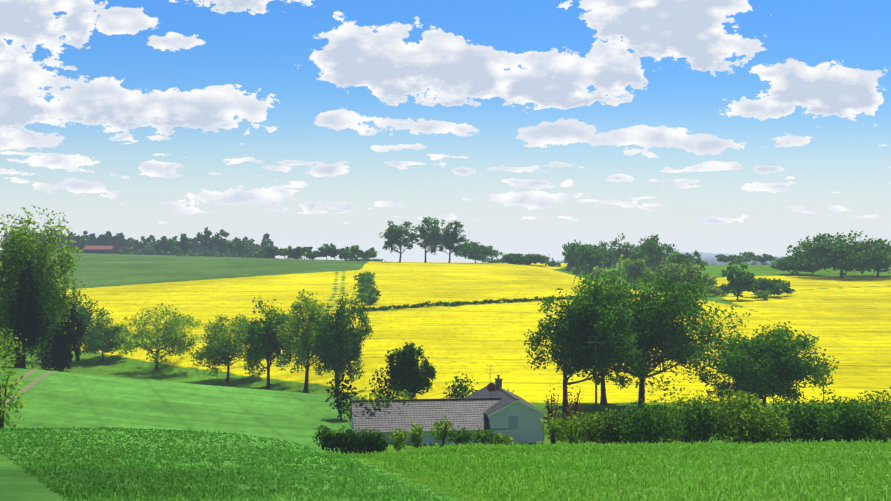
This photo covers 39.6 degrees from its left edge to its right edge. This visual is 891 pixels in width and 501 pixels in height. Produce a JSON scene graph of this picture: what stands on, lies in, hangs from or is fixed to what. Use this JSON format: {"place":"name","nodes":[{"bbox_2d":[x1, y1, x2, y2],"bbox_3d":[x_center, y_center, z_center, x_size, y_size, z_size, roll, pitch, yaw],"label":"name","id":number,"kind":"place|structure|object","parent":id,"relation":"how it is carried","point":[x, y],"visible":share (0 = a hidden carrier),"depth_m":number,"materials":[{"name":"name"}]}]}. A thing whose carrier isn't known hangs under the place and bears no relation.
{"place":"outdoors","nodes":[
{"label":"outdoors","id":0,"kind":"place"},
{"bbox_2d":[1,230,274,257],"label":"forest ridge","id":1,"kind":"structure","parent":0,"point":[120,243],"depth_m":835.05,"materials":[{"name":"green plant"}]},
{"bbox_2d":[0,251,890,500],"bbox_3d":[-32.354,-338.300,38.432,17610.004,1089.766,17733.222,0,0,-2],"label":"ground","id":2,"kind":"structure","parent":0,"point":[847,317],"depth_m":227.56,"materials":[{"name":"yellow plant"}]},
{"bbox_2d":[0,263,16,336],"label":"tree","id":3,"kind":"object","parent":2,"relation":"on","point":[2,298],"visible":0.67,"depth_m":162.26,"materials":[{"name":"green plant"}]},
{"bbox_2d":[0,327,27,427],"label":"shrubs","id":4,"kind":"object","parent":2,"relation":"on","point":[3,407],"visible":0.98,"depth_m":98.60,"materials":[{"name":"green plant"}]},
{"bbox_2d":[5,259,50,367],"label":"tree","id":5,"kind":"object","parent":2,"relation":"on","point":[27,318],"visible":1,"depth_m":154.85,"materials":[{"name":"green plant"}]},
{"bbox_2d":[0,205,88,369],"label":"tree","id":6,"kind":"object","parent":2,"relation":"on","point":[27,247],"visible":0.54,"depth_m":168.39,"materials":[{"name":"green plant"}]},
{"bbox_2d":[39,300,85,372],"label":"tree","id":7,"kind":"object","parent":2,"relation":"on","point":[61,355],"visible":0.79,"depth_m":172.91,"materials":[{"name":"green plant"}]},
{"bbox_2d":[58,285,113,360],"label":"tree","id":8,"kind":"object","parent":2,"relation":"on","point":[87,314],"visible":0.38,"depth_m":233.71,"materials":[{"name":"green plant"}]},
{"bbox_2d":[83,246,115,253],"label":"barn","id":9,"kind":"structure","parent":2,"relation":"on","point":[100,249],"depth_m":780.59,"materials":[{"name":"red"}]},
{"bbox_2d":[81,315,129,360],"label":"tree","id":10,"kind":"object","parent":2,"relation":"on","point":[112,338],"visible":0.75,"depth_m":235.07,"materials":[{"name":"green plant"}]},
{"bbox_2d":[113,303,203,369],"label":"tree","id":11,"kind":"object","parent":2,"relation":"on","point":[171,336],"visible":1,"depth_m":218.77,"materials":[{"name":"green plant"}]},
{"bbox_2d":[188,313,264,380],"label":"tree","id":12,"kind":"object","parent":2,"relation":"on","point":[218,351],"visible":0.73,"depth_m":208.31,"materials":[{"name":"green plant"}]},
{"bbox_2d":[227,295,297,388],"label":"tree","id":13,"kind":"object","parent":2,"relation":"on","point":[265,336],"visible":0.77,"depth_m":200.18,"materials":[{"name":"green plant"}]},
{"bbox_2d":[154,227,380,259],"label":"skyline trees","id":14,"kind":"object","parent":2,"relation":"on","point":[242,249],"visible":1,"depth_m":612.15,"materials":[{"name":"green plant"}]},
{"bbox_2d":[274,289,333,392],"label":"tree","id":15,"kind":"object","parent":2,"relation":"on","point":[304,337],"visible":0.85,"depth_m":193.12,"materials":[{"name":"green plant"}]},
{"bbox_2d":[311,293,373,396],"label":"tree","id":16,"kind":"object","parent":2,"relation":"on","point":[339,347],"visible":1,"depth_m":187.46,"materials":[{"name":"green plant"}]},
{"bbox_2d":[312,424,390,454],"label":"clipped hedge","id":17,"kind":"object","parent":2,"relation":"on","point":[333,440],"visible":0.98,"depth_m":86.09,"materials":[{"name":"green plant"}]},
{"bbox_2d":[351,271,380,304],"bbox_3d":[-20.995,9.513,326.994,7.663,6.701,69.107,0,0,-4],"label":"tree","id":18,"kind":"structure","parent":2,"relation":"on","point":[366,291],"depth_m":311.53,"materials":[{"name":"green plant"}]},
{"bbox_2d":[384,342,436,398],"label":"tree","id":19,"kind":"object","parent":2,"relation":"on","point":[410,373],"visible":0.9,"depth_m":149.06,"materials":[{"name":"green plant"}]},
{"bbox_2d":[0,426,890,500],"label":"meadow grass","id":20,"kind":"structure","parent":2,"relation":"on","point":[786,474],"depth_m":42.56,"materials":[{"name":"green plant"}]},
{"bbox_2d":[348,375,546,444],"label":"house","id":21,"kind":"structure","parent":2,"relation":"on","point":[501,410],"depth_m":125.04,"materials":[{"name":"tile"}]},
{"bbox_2d":[487,366,494,394],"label":"television antenna","id":22,"kind":"object","parent":21,"relation":"on","point":[490,387],"visible":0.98,"depth_m":132.67,"materials":[{"name":"metal"}]},
{"bbox_2d":[325,366,583,442],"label":"shrubs","id":23,"kind":"object","parent":2,"relation":"on","point":[465,390],"visible":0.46,"depth_m":137.01,"materials":[{"name":"green plant"}]},
{"bbox_2d":[345,216,574,268],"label":"trees","id":24,"kind":"object","parent":2,"relation":"on","point":[448,238],"visible":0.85,"depth_m":511.95,"materials":[{"name":"green plant"}]},
{"bbox_2d":[390,406,581,450],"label":"shrubs","id":25,"kind":"object","parent":2,"relation":"on","point":[416,436],"visible":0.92,"depth_m":87.88,"materials":[{"name":"green plant"}]},
{"bbox_2d":[338,294,640,312],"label":"hedge","id":26,"kind":"object","parent":2,"relation":"on","point":[504,300],"visible":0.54,"depth_m":296.47,"materials":[{"name":"green plant"}]},
{"bbox_2d":[524,272,648,415],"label":"tree","id":27,"kind":"object","parent":2,"relation":"on","point":[590,319],"visible":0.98,"depth_m":150.01,"materials":[{"name":"green plant"}]},
{"bbox_2d":[588,340,603,415],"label":"utility pole","id":28,"kind":"object","parent":2,"relation":"on","point":[595,342],"visible":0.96,"depth_m":135.93,"materials":[{"name":"brown wood"}]},
{"bbox_2d":[590,341,705,356],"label":"power line","id":29,"kind":"object","parent":28,"relation":"hanging from","point":[638,351],"visible":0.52,"depth_m":143.77,"materials":[{"name":"black metal"}]},
{"bbox_2d":[565,265,646,404],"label":"tree","id":30,"kind":"object","parent":2,"relation":"on","point":[603,399],"visible":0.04,"depth_m":166.17,"materials":[{"name":"green plant"}]},
{"bbox_2d":[567,272,750,411],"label":"tree","id":31,"kind":"object","parent":2,"relation":"on","point":[661,331],"visible":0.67,"depth_m":155.66,"materials":[{"name":"green plant"}]},
{"bbox_2d":[558,257,776,264],"bbox_3d":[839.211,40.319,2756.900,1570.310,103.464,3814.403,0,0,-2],"label":"distant trees","id":32,"kind":"object","parent":2,"relation":"on","point":[712,261],"visible":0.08,"depth_m":2761.31,"materials":[{"name":"green plant"}]},
{"bbox_2d":[555,251,784,262],"bbox_3d":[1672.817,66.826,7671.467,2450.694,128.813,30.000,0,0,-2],"label":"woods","id":33,"kind":"object","parent":2,"relation":"on","point":[705,255],"visible":0.06,"depth_m":7679.69,"materials":[{"name":"green plant"}]},
{"bbox_2d":[562,233,795,299],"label":"trees","id":34,"kind":"object","parent":2,"relation":"on","point":[648,255],"visible":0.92,"depth_m":411.24,"materials":[{"name":"green plant"}]},
{"bbox_2d":[543,465,887,500],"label":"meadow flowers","id":35,"kind":"object","parent":2,"relation":"on","point":[756,470],"visible":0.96,"depth_m":33.61,"materials":[{"name":"plant"}]},
{"bbox_2d":[558,387,890,444],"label":"hedge","id":36,"kind":"object","parent":2,"relation":"on","point":[742,421],"visible":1,"depth_m":88.53,"materials":[{"name":"green plant"}]},
{"bbox_2d":[685,321,838,406],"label":"round tree","id":37,"kind":"object","parent":2,"relation":"on","point":[760,367],"visible":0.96,"depth_m":146.67,"materials":[{"name":"green plant"}]},
{"bbox_2d":[663,230,890,277],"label":"trees","id":38,"kind":"object","parent":2,"relation":"on","point":[839,253],"visible":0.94,"depth_m":411.92,"materials":[{"name":"green plant"}]},
{"bbox_2d":[810,351,823,407],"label":"street lamp","id":39,"kind":"object","parent":2,"relation":"on","point":[813,352],"visible":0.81,"depth_m":100.37,"materials":[{"name":"metal"}]},
{"bbox_2d":[0,0,890,262],"label":"sky","id":40,"kind":"structure","parent":0,"point":[759,127],"materials":[{"name":"blue"}]}
]}

